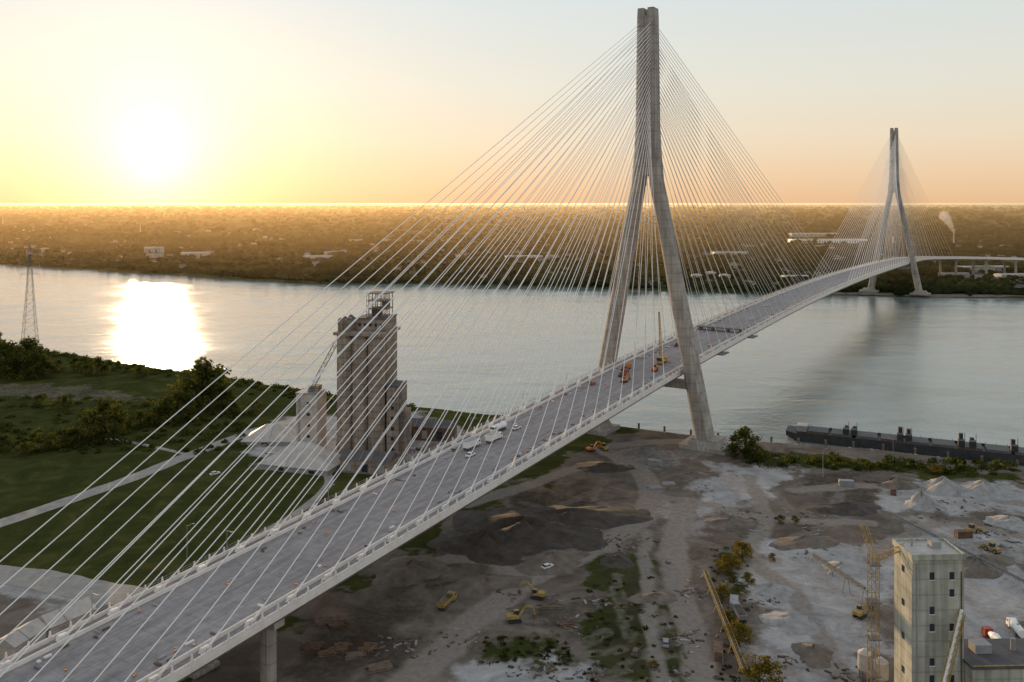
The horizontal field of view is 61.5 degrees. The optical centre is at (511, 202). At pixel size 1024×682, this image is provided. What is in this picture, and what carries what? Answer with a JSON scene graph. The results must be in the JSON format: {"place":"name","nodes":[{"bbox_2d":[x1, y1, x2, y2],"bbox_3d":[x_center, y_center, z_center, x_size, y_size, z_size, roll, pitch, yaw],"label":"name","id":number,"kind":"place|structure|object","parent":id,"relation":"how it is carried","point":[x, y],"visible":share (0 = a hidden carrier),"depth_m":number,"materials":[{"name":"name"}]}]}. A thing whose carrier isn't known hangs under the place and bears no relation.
{"place":"outdoors","nodes":[
{"label":"outdoors","id":0,"kind":"place"},
{"bbox_2d":[0,565,143,604],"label":"gravel road","id":1,"kind":"structure","parent":0,"point":[73,586],"depth_m":279.21,"materials":[{"name":"gravel"}]},
{"bbox_2d":[0,418,295,526],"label":"gravel road","id":2,"kind":"structure","parent":0,"point":[11,519],"depth_m":378.29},
{"bbox_2d":[227,474,333,549],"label":"dirt path","id":3,"kind":"structure","parent":0,"point":[309,502],"depth_m":355.64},
{"bbox_2d":[302,641,323,650],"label":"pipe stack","id":4,"kind":"object","parent":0,"point":[312,645],"visible":1,"depth_m":239.28,"materials":[{"name":"metal"}]},
{"bbox_2d":[329,642,352,653],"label":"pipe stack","id":5,"kind":"object","parent":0,"point":[342,647],"visible":1,"depth_m":238.49,"materials":[{"name":"metal"}]},
{"bbox_2d":[0,204,1023,681],"bbox_3d":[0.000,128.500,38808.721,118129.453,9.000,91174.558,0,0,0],"label":"ground","id":6,"kind":"structure","parent":0,"point":[676,528],"depth_m":321.43,"materials":[{"name":"soil"}]},
{"bbox_2d":[0,433,15,451],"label":"deciduous tree","id":7,"kind":"object","parent":6,"relation":"on","point":[5,438],"visible":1,"depth_m":426.76,"materials":[{"name":"green plant"}]},
{"bbox_2d":[0,340,23,378],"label":"deciduous tree","id":8,"kind":"object","parent":6,"relation":"on","point":[6,349],"visible":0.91,"depth_m":603.88,"materials":[{"name":"green plant"}]},
{"bbox_2d":[0,618,47,659],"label":"white shed","id":9,"kind":"structure","parent":6,"relation":"on","point":[24,634],"depth_m":236.56,"materials":[{"name":"metal"}]},
{"bbox_2d":[20,246,39,346],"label":"transmission pylon","id":10,"kind":"object","parent":6,"relation":"on","point":[32,286],"visible":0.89,"depth_m":708.00,"materials":[{"name":"metal"}]},
{"bbox_2d":[5,336,60,377],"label":"deciduous tree","id":11,"kind":"object","parent":6,"relation":"on","point":[28,344],"visible":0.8,"depth_m":606.12,"materials":[{"name":"green plant"}]},
{"bbox_2d":[14,353,52,379],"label":"deciduous tree","id":12,"kind":"object","parent":6,"relation":"on","point":[27,371],"visible":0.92,"depth_m":599.66,"materials":[{"name":"green plant"}]},
{"bbox_2d":[27,436,52,451],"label":"deciduous tree","id":13,"kind":"object","parent":6,"relation":"on","point":[45,446],"visible":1,"depth_m":427.18,"materials":[{"name":"green plant"}]},
{"bbox_2d":[47,428,72,449],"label":"deciduous tree","id":14,"kind":"object","parent":6,"relation":"on","point":[60,432],"visible":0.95,"depth_m":431.55,"materials":[{"name":"green plant"}]},
{"bbox_2d":[38,597,96,637],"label":"white shed","id":15,"kind":"structure","parent":6,"relation":"on","point":[78,609],"depth_m":248.57,"materials":[{"name":"metal"}]},
{"bbox_2d":[57,426,87,446],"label":"deciduous tree","id":16,"kind":"object","parent":6,"relation":"on","point":[73,431],"visible":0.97,"depth_m":434.30,"materials":[{"name":"green plant"}]},
{"bbox_2d":[71,411,115,443],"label":"deciduous tree","id":17,"kind":"object","parent":6,"relation":"on","point":[83,432],"visible":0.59,"depth_m":442.47,"materials":[{"name":"green plant"}]},
{"bbox_2d":[85,356,108,375],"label":"deciduous tree","id":18,"kind":"object","parent":6,"relation":"on","point":[99,361],"visible":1,"depth_m":614.20,"materials":[{"name":"green plant"}]},
{"bbox_2d":[81,396,129,442],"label":"deciduous tree","id":19,"kind":"object","parent":6,"relation":"on","point":[105,407],"visible":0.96,"depth_m":441.56,"materials":[{"name":"green plant"}]},
{"bbox_2d":[96,411,128,441],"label":"deciduous tree","id":20,"kind":"object","parent":6,"relation":"on","point":[120,422],"visible":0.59,"depth_m":445.21,"materials":[{"name":"green plant"}]},
{"bbox_2d":[127,409,152,429],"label":"deciduous tree","id":21,"kind":"object","parent":6,"relation":"on","point":[139,414],"visible":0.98,"depth_m":471.14,"materials":[{"name":"green plant"}]},
{"bbox_2d":[130,362,149,377],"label":"deciduous tree","id":22,"kind":"object","parent":6,"relation":"on","point":[144,372],"visible":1,"depth_m":606.65,"materials":[{"name":"green plant"}]},
{"bbox_2d":[142,403,172,425],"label":"deciduous tree","id":23,"kind":"object","parent":6,"relation":"on","point":[156,410],"visible":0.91,"depth_m":477.47,"materials":[{"name":"green plant"}]},
{"bbox_2d":[155,395,183,422],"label":"deciduous tree","id":24,"kind":"object","parent":6,"relation":"on","point":[166,399],"visible":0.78,"depth_m":484.13,"materials":[{"name":"green plant"}]},
{"bbox_2d":[164,389,197,423],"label":"deciduous tree","id":25,"kind":"object","parent":6,"relation":"on","point":[182,399],"visible":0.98,"depth_m":481.78,"materials":[{"name":"green plant"}]},
{"bbox_2d":[165,357,231,412],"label":"deciduous tree","id":26,"kind":"object","parent":6,"relation":"on","point":[200,372],"visible":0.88,"depth_m":503.02,"materials":[{"name":"green plant"}]},
{"bbox_2d":[182,363,235,410],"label":"deciduous tree","id":27,"kind":"object","parent":6,"relation":"on","point":[210,398],"visible":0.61,"depth_m":509.94,"materials":[{"name":"green plant"}]},
{"bbox_2d":[213,385,241,408],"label":"deciduous tree","id":28,"kind":"object","parent":6,"relation":"on","point":[227,397],"visible":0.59,"depth_m":514.04,"materials":[{"name":"green plant"}]},
{"bbox_2d":[245,398,262,415],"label":"deciduous tree","id":29,"kind":"object","parent":6,"relation":"on","point":[249,411],"visible":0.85,"depth_m":501.19,"materials":[{"name":"green plant"}]},
{"bbox_2d":[240,424,295,445],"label":"storage shed","id":30,"kind":"structure","parent":6,"relation":"on","point":[270,436],"depth_m":441.10,"materials":[{"name":"grey paint"}]},
{"bbox_2d":[257,441,340,475],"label":"storage shed","id":31,"kind":"structure","parent":6,"relation":"on","point":[333,466],"depth_m":398.20,"materials":[{"name":"grey paint"}]},
{"bbox_2d":[295,384,325,447],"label":"batching tower","id":32,"kind":"structure","parent":6,"relation":"on","point":[304,399],"depth_m":422.33,"materials":[{"name":"concrete"}]},
{"bbox_2d":[327,619,345,628],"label":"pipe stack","id":33,"kind":"object","parent":6,"relation":"on","point":[335,623],"visible":1,"depth_m":251.84,"materials":[{"name":"metal"}]},
{"bbox_2d":[345,651,365,660],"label":"timber stack","id":34,"kind":"object","parent":6,"relation":"on","point":[354,655],"visible":1,"depth_m":234.26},
{"bbox_2d":[307,291,414,457],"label":"cement silo plant","id":35,"kind":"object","parent":6,"relation":"on","point":[400,422],"visible":0.77,"depth_m":419.60,"materials":[{"name":"concrete"}]},
{"bbox_2d":[338,449,398,474],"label":"warehouse","id":36,"kind":"structure","parent":6,"relation":"on","point":[371,464],"depth_m":394.23,"materials":[{"name":"concrete"}]},
{"bbox_2d":[358,642,379,653],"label":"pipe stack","id":37,"kind":"object","parent":6,"relation":"on","point":[368,648],"visible":1,"depth_m":238.24,"materials":[{"name":"metal"}]},
{"bbox_2d":[365,660,392,674],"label":"timber stack","id":38,"kind":"object","parent":6,"relation":"on","point":[379,667],"visible":1,"depth_m":228.38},
{"bbox_2d":[372,555,452,586],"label":"soil mound","id":39,"kind":"object","parent":6,"relation":"on","point":[407,570],"visible":1,"depth_m":287.06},
{"bbox_2d":[411,418,457,441],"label":"workshop","id":40,"kind":"structure","parent":6,"relation":"on","point":[427,429],"depth_m":448.22,"materials":[{"name":"brick"}]},
{"bbox_2d":[436,590,456,610],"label":"dump truck","id":41,"kind":"object","parent":6,"relation":"on","point":[444,601],"visible":1,"depth_m":263.15,"materials":[{"name":"yellow paint"}]},
{"bbox_2d":[426,530,520,565],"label":"soil mound","id":42,"kind":"object","parent":6,"relation":"on","point":[487,547],"visible":0.94,"depth_m":305.30,"materials":[{"name":"soil"}]},
{"bbox_2d":[443,574,531,595],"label":"soil mound","id":43,"kind":"object","parent":6,"relation":"on","point":[477,585],"visible":0.98,"depth_m":277.73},
{"bbox_2d":[0,345,1020,476],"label":"riverside scrub","id":44,"kind":"object","parent":6,"relation":"on","point":[894,464],"visible":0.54,"depth_m":444.24,"materials":[{"name":"green plant"}]},
{"bbox_2d":[0,7,1023,681],"bbox_3d":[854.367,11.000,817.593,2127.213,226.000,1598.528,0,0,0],"label":"cable stayed bridge","id":45,"kind":"structure","parent":6,"relation":"on","point":[200,601],"depth_m":306.99,"materials":[{"name":"concrete"}]},
{"bbox_2d":[64,329,712,677],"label":"traffic barrels","id":46,"kind":"object","parent":45,"relation":"on","point":[65,669],"visible":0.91,"depth_m":263.18,"materials":[{"name":"orange paint"}]},
{"bbox_2d":[34,309,783,675],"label":"deck material stacks","id":47,"kind":"object","parent":45,"relation":"on","point":[156,663],"visible":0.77,"depth_m":255.99,"materials":[{"name":"white concrete"}]},
{"bbox_2d":[463,437,480,450],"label":"box truck","id":48,"kind":"object","parent":45,"relation":"on","point":[469,443],"visible":0.94,"depth_m":328.06,"materials":[{"name":"white paint"}]},
{"bbox_2d":[485,431,502,442],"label":"box truck","id":49,"kind":"object","parent":45,"relation":"on","point":[489,437],"visible":0.88,"depth_m":335.61,"materials":[{"name":"white paint"}]},
{"bbox_2d":[654,312,670,364],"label":"mobile crane","id":50,"kind":"object","parent":45,"relation":"on","point":[660,359],"visible":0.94,"depth_m":458.72,"materials":[{"name":"yellow paint"}]},
{"bbox_2d":[0,204,1023,256],"bbox_3d":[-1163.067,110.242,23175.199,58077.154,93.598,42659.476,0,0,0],"label":"distant forest","id":51,"kind":"object","parent":6,"relation":"on","point":[990,244],"visible":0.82,"depth_m":4145.85,"materials":[{"name":"plant"}]},
{"bbox_2d":[0,233,1023,295],"bbox_3d":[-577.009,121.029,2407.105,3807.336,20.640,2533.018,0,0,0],"label":"distant trees","id":52,"kind":"object","parent":6,"relation":"on","point":[901,283],"visible":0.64,"depth_m":1675.53,"materials":[{"name":"plant"}]},
{"bbox_2d":[0,257,1023,294],"bbox_3d":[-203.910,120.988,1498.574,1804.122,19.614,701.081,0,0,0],"label":"shoreline trees","id":53,"kind":"object","parent":6,"relation":"on","point":[255,274],"visible":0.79,"depth_m":1347.57,"materials":[{"name":"plant"}]},
{"bbox_2d":[8,226,1023,287],"bbox_3d":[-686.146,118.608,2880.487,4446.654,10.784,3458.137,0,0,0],"label":"distant houses","id":54,"kind":"structure","parent":6,"relation":"on","point":[540,259],"depth_m":1927.42,"materials":[{"name":"paint"}]},
{"bbox_2d":[41,228,994,272],"bbox_3d":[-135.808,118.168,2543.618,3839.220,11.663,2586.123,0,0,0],"label":"distant warehouses","id":55,"kind":"structure","parent":6,"relation":"on","point":[161,254],"depth_m":1934.59,"materials":[{"name":"metal"}]},
{"bbox_2d":[506,605,536,623],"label":"excavator","id":56,"kind":"object","parent":6,"relation":"on","point":[512,618],"visible":1,"depth_m":254.43,"materials":[{"name":"yellow paint"}]},
{"bbox_2d":[452,507,607,564],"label":"soil mound","id":57,"kind":"object","parent":6,"relation":"on","point":[528,532],"visible":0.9,"depth_m":317.58,"materials":[{"name":"soil"}]},
{"bbox_2d":[518,581,545,600],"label":"excavator","id":58,"kind":"object","parent":6,"relation":"on","point":[539,595],"visible":1,"depth_m":268.90,"materials":[{"name":"yellow paint"}]},
{"bbox_2d":[518,548,591,575],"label":"soil mound","id":59,"kind":"object","parent":6,"relation":"on","point":[565,561],"visible":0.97,"depth_m":295.12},
{"bbox_2d":[524,505,653,528],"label":"soil mound","id":60,"kind":"object","parent":6,"relation":"on","point":[599,518],"visible":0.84,"depth_m":335.90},
{"bbox_2d":[575,461,636,472],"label":"soil mound","id":61,"kind":"object","parent":6,"relation":"on","point":[597,466],"visible":1,"depth_m":400.64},
{"bbox_2d":[478,546,749,681],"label":"weed clumps","id":62,"kind":"object","parent":6,"relation":"on","point":[565,655],"visible":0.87,"depth_m":240.78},
{"bbox_2d":[600,551,634,568],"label":"soil mound","id":63,"kind":"object","parent":6,"relation":"on","point":[619,560],"visible":1,"depth_m":295.77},
{"bbox_2d":[625,591,677,604],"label":"soil mound","id":64,"kind":"object","parent":6,"relation":"on","point":[663,598],"visible":1,"depth_m":268.37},
{"bbox_2d":[675,471,710,481],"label":"soil mound","id":65,"kind":"object","parent":6,"relation":"on","point":[688,476],"visible":1,"depth_m":387.33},
{"bbox_2d":[374,454,1023,681],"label":"construction rubble","id":66,"kind":"object","parent":6,"relation":"on","point":[549,671],"visible":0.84,"depth_m":247.64,"materials":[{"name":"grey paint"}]},
{"bbox_2d":[713,640,722,661],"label":"shipping container","id":67,"kind":"object","parent":6,"relation":"on","point":[718,651],"visible":1,"depth_m":232.67,"materials":[{"name":"metal"}]},
{"bbox_2d":[715,582,731,599],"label":"autumn shrub","id":68,"kind":"object","parent":6,"relation":"on","point":[721,588],"visible":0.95,"depth_m":268.41,"materials":[{"name":"yellow plant"}]},
{"bbox_2d":[701,570,747,677],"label":"belt conveyor","id":69,"kind":"object","parent":6,"relation":"on","point":[733,642],"visible":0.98,"depth_m":247.88,"materials":[{"name":"metal"}]},
{"bbox_2d":[716,553,743,572],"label":"autumn shrub","id":70,"kind":"object","parent":6,"relation":"on","point":[728,559],"visible":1,"depth_m":287.76,"materials":[{"name":"yellow plant"}]},
{"bbox_2d":[703,518,757,527],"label":"soil mound","id":71,"kind":"object","parent":6,"relation":"on","point":[726,523],"visible":1,"depth_m":331.20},
{"bbox_2d":[724,620,754,644],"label":"autumn shrub","id":72,"kind":"object","parent":6,"relation":"on","point":[740,628],"visible":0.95,"depth_m":240.83,"materials":[{"name":"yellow plant"}]},
{"bbox_2d":[731,601,747,622],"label":"dump truck","id":73,"kind":"object","parent":6,"relation":"on","point":[739,611],"visible":0.88,"depth_m":255.60,"materials":[{"name":"grey paint"}]},
{"bbox_2d":[721,426,761,457],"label":"deciduous tree","id":74,"kind":"object","parent":6,"relation":"on","point":[744,431],"visible":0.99,"depth_m":416.16,"materials":[{"name":"green plant"}]},
{"bbox_2d":[731,540,753,560],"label":"autumn shrub","id":75,"kind":"object","parent":6,"relation":"on","point":[744,547],"visible":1,"depth_m":297.46,"materials":[{"name":"yellow plant"}]},
{"bbox_2d":[740,440,766,460],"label":"deciduous tree","id":76,"kind":"object","parent":6,"relation":"on","point":[750,444],"visible":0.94,"depth_m":413.44,"materials":[{"name":"green plant"}]},
{"bbox_2d":[738,652,785,681],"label":"autumn shrub","id":77,"kind":"object","parent":6,"relation":"on","point":[760,668],"visible":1,"depth_m":219.58,"materials":[{"name":"yellow plant"}]},
{"bbox_2d":[745,582,794,598],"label":"gravel pile","id":78,"kind":"object","parent":6,"relation":"on","point":[773,590],"visible":1,"depth_m":273.56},
{"bbox_2d":[759,610,820,634],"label":"gravel pile","id":79,"kind":"object","parent":6,"relation":"on","point":[795,622],"visible":1,"depth_m":252.89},
{"bbox_2d":[768,534,839,550],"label":"soil mound","id":80,"kind":"object","parent":6,"relation":"on","point":[798,541],"visible":1,"depth_m":311.98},
{"bbox_2d":[791,642,833,668],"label":"soil mound","id":81,"kind":"object","parent":6,"relation":"on","point":[815,656],"visible":1,"depth_m":234.45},
{"bbox_2d":[788,233,838,236],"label":"warehouse","id":82,"kind":"structure","parent":6,"relation":"on","point":[808,234],"depth_m":3138.63,"materials":[{"name":"metal"}]},
{"bbox_2d":[788,239,867,242],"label":"warehouse","id":83,"kind":"structure","parent":6,"relation":"on","point":[832,240],"depth_m":2627.09,"materials":[{"name":"white paint"}]},
{"bbox_2d":[810,553,869,611],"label":"belt conveyor","id":84,"kind":"object","parent":6,"relation":"on","point":[842,574],"visible":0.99,"depth_m":275.87,"materials":[{"name":"metal"}]},
{"bbox_2d":[805,502,881,516],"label":"soil mound","id":85,"kind":"object","parent":6,"relation":"on","point":[861,509],"visible":1,"depth_m":345.34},
{"bbox_2d":[821,560,865,578],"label":"gravel pile","id":86,"kind":"object","parent":6,"relation":"on","point":[851,571],"visible":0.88,"depth_m":288.05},
{"bbox_2d":[852,597,873,619],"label":"excavator","id":87,"kind":"object","parent":6,"relation":"on","point":[859,612],"visible":0.81,"depth_m":257.02,"materials":[{"name":"yellow paint"}]},
{"bbox_2d":[858,648,872,681],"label":"storage silo","id":88,"kind":"object","parent":6,"relation":"on","point":[862,660],"visible":0.79,"depth_m":222.56,"materials":[{"name":"metal"}]},
{"bbox_2d":[873,656,888,681],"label":"storage silo","id":89,"kind":"object","parent":6,"relation":"on","point":[884,669],"visible":0.72,"depth_m":217.95,"materials":[{"name":"metal"}]},
{"bbox_2d":[860,523,903,681],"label":"lattice tower","id":90,"kind":"structure","parent":6,"relation":"on","point":[871,673],"depth_m":209.08,"materials":[{"name":"metal"}]},
{"bbox_2d":[876,478,918,489],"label":"soil mound","id":91,"kind":"object","parent":6,"relation":"on","point":[900,484],"visible":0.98,"depth_m":374.72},
{"bbox_2d":[904,489,940,510],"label":"gravel pile","id":92,"kind":"object","parent":6,"relation":"on","point":[919,500],"visible":1,"depth_m":351.09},
{"bbox_2d":[833,292,1023,296],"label":"dock wall","id":93,"kind":"structure","parent":6,"relation":"on","point":[931,295],"depth_m":1155.78,"materials":[{"name":"concrete"}]},
{"bbox_2d":[894,546,963,681],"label":"walls","id":94,"kind":"structure","parent":6,"relation":"on","point":[935,594],"depth_m":200.56,"materials":[{"name":"paint"}]},
{"bbox_2d":[892,537,965,559],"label":"roof","id":95,"kind":"structure","parent":94,"relation":"on","point":[911,548],"depth_m":204.53,"materials":[{"name":"paint"}]},
{"bbox_2d":[902,563,961,681],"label":"windows","id":96,"kind":"structure","parent":94,"relation":"attached to","point":[932,612],"depth_m":200.38,"materials":[{"name":"black glass"}]},
{"bbox_2d":[940,609,965,681],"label":"inclined conveyor","id":97,"kind":"object","parent":94,"relation":"attached to","point":[952,646],"visible":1,"depth_m":196.88,"materials":[{"name":"metal"}]},
{"bbox_2d":[922,476,960,495],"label":"gravel pile","id":98,"kind":"object","parent":6,"relation":"on","point":[942,486],"visible":1,"depth_m":370.17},
{"bbox_2d":[892,514,1023,592],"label":"belt conveyor","id":99,"kind":"object","parent":6,"relation":"on","point":[990,564],"visible":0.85,"depth_m":296.96,"materials":[{"name":"metal"}]},
{"bbox_2d":[953,529,972,538],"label":"shipping container","id":100,"kind":"object","parent":6,"relation":"on","point":[961,533],"visible":1,"depth_m":317.57,"materials":[{"name":"metal"}]},
{"bbox_2d":[956,479,1018,500],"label":"gravel pile","id":101,"kind":"object","parent":6,"relation":"on","point":[983,489],"visible":0.98,"depth_m":364.31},
{"bbox_2d":[964,554,1014,579],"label":"soil mound","id":102,"kind":"object","parent":6,"relation":"on","point":[974,568],"visible":0.75,"depth_m":290.13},
{"bbox_2d":[977,541,1001,553],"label":"wheel loader","id":103,"kind":"object","parent":6,"relation":"on","point":[992,547],"visible":1,"depth_m":304.95,"materials":[{"name":"yellow paint"}]},
{"bbox_2d":[981,626,1000,638],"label":"concrete mixer truck","id":104,"kind":"object","parent":6,"relation":"on","point":[988,632],"visible":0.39,"depth_m":244.57,"materials":[{"name":"red paint"}]},
{"bbox_2d":[963,637,1023,681],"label":"annex","id":105,"kind":"object","parent":6,"relation":"on","point":[994,660],"visible":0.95,"depth_m":200.35,"materials":[{"name":"paint"}]},
{"bbox_2d":[983,515,1023,531],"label":"gravel pile","id":106,"kind":"object","parent":6,"relation":"on","point":[1012,523],"visible":1,"depth_m":330.74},
{"bbox_2d":[1006,617,1023,637],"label":"tanker truck","id":107,"kind":"object","parent":6,"relation":"on","point":[1014,625],"visible":0.95,"depth_m":246.49,"materials":[{"name":"white paint"}]},
{"bbox_2d":[0,264,1023,466],"bbox_3d":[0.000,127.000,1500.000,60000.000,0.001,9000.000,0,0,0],"label":"river","id":108,"kind":"structure","parent":0,"point":[947,368],"depth_m":775.46,"materials":[{"name":"liquid"}]},
{"bbox_2d":[638,423,1018,465],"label":"mooring piles","id":109,"kind":"object","parent":108,"relation":"in","point":[798,440],"visible":0.34,"depth_m":441.06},
{"bbox_2d":[786,422,1023,465],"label":"cargo barge","id":110,"kind":"object","parent":108,"relation":"on","point":[908,442],"visible":1,"depth_m":439.17,"materials":[{"name":"paint"}]},
{"bbox_2d":[0,0,1023,203],"label":"sky","id":111,"kind":"structure","parent":0,"point":[102,101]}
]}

